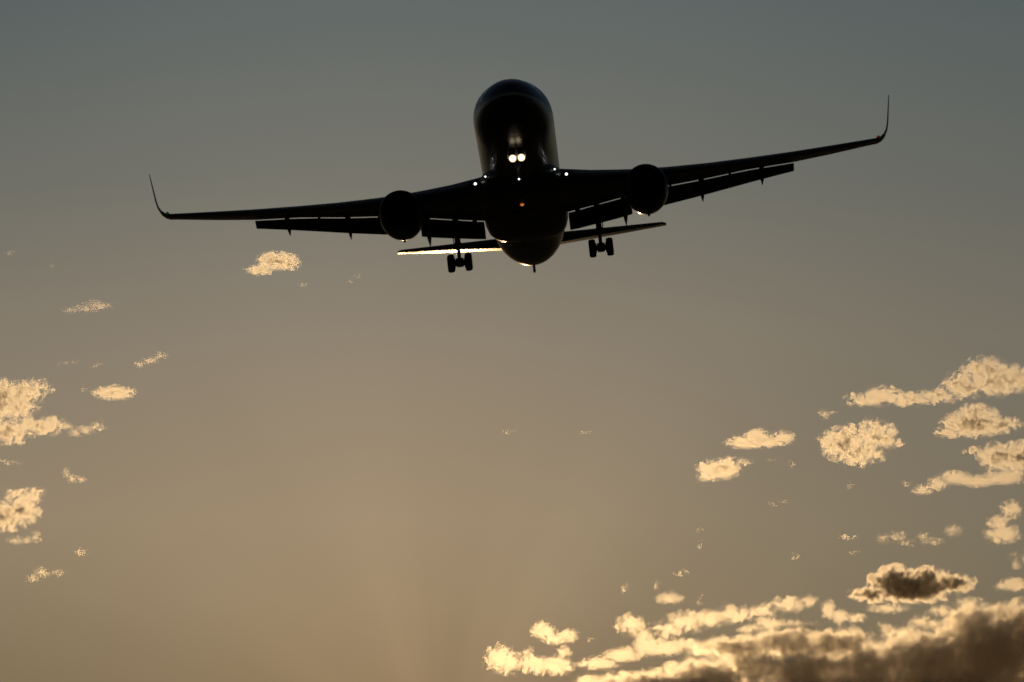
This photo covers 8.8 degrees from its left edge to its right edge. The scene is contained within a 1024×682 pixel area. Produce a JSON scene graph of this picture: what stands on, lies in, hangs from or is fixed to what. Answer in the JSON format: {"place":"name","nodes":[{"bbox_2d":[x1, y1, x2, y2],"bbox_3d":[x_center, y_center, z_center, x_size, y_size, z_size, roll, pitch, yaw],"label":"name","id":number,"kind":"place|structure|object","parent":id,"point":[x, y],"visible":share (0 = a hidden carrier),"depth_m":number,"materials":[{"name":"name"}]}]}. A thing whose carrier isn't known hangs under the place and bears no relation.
{"place":"outdoors","nodes":[
{"label":"outdoors","id":0,"kind":"place"},
{"bbox_2d":[0,0,1023,681],"label":"sky","id":1,"kind":"structure","parent":0,"point":[775,433],"materials":[{"name":"grey"}]},
{"bbox_2d":[149,79,888,272],"bbox_3d":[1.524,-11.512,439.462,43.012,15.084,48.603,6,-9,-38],"label":"airliner","id":2,"kind":"object","parent":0,"point":[523,195],"visible":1,"depth_m":430.49,"materials":[{"name":"paint"}]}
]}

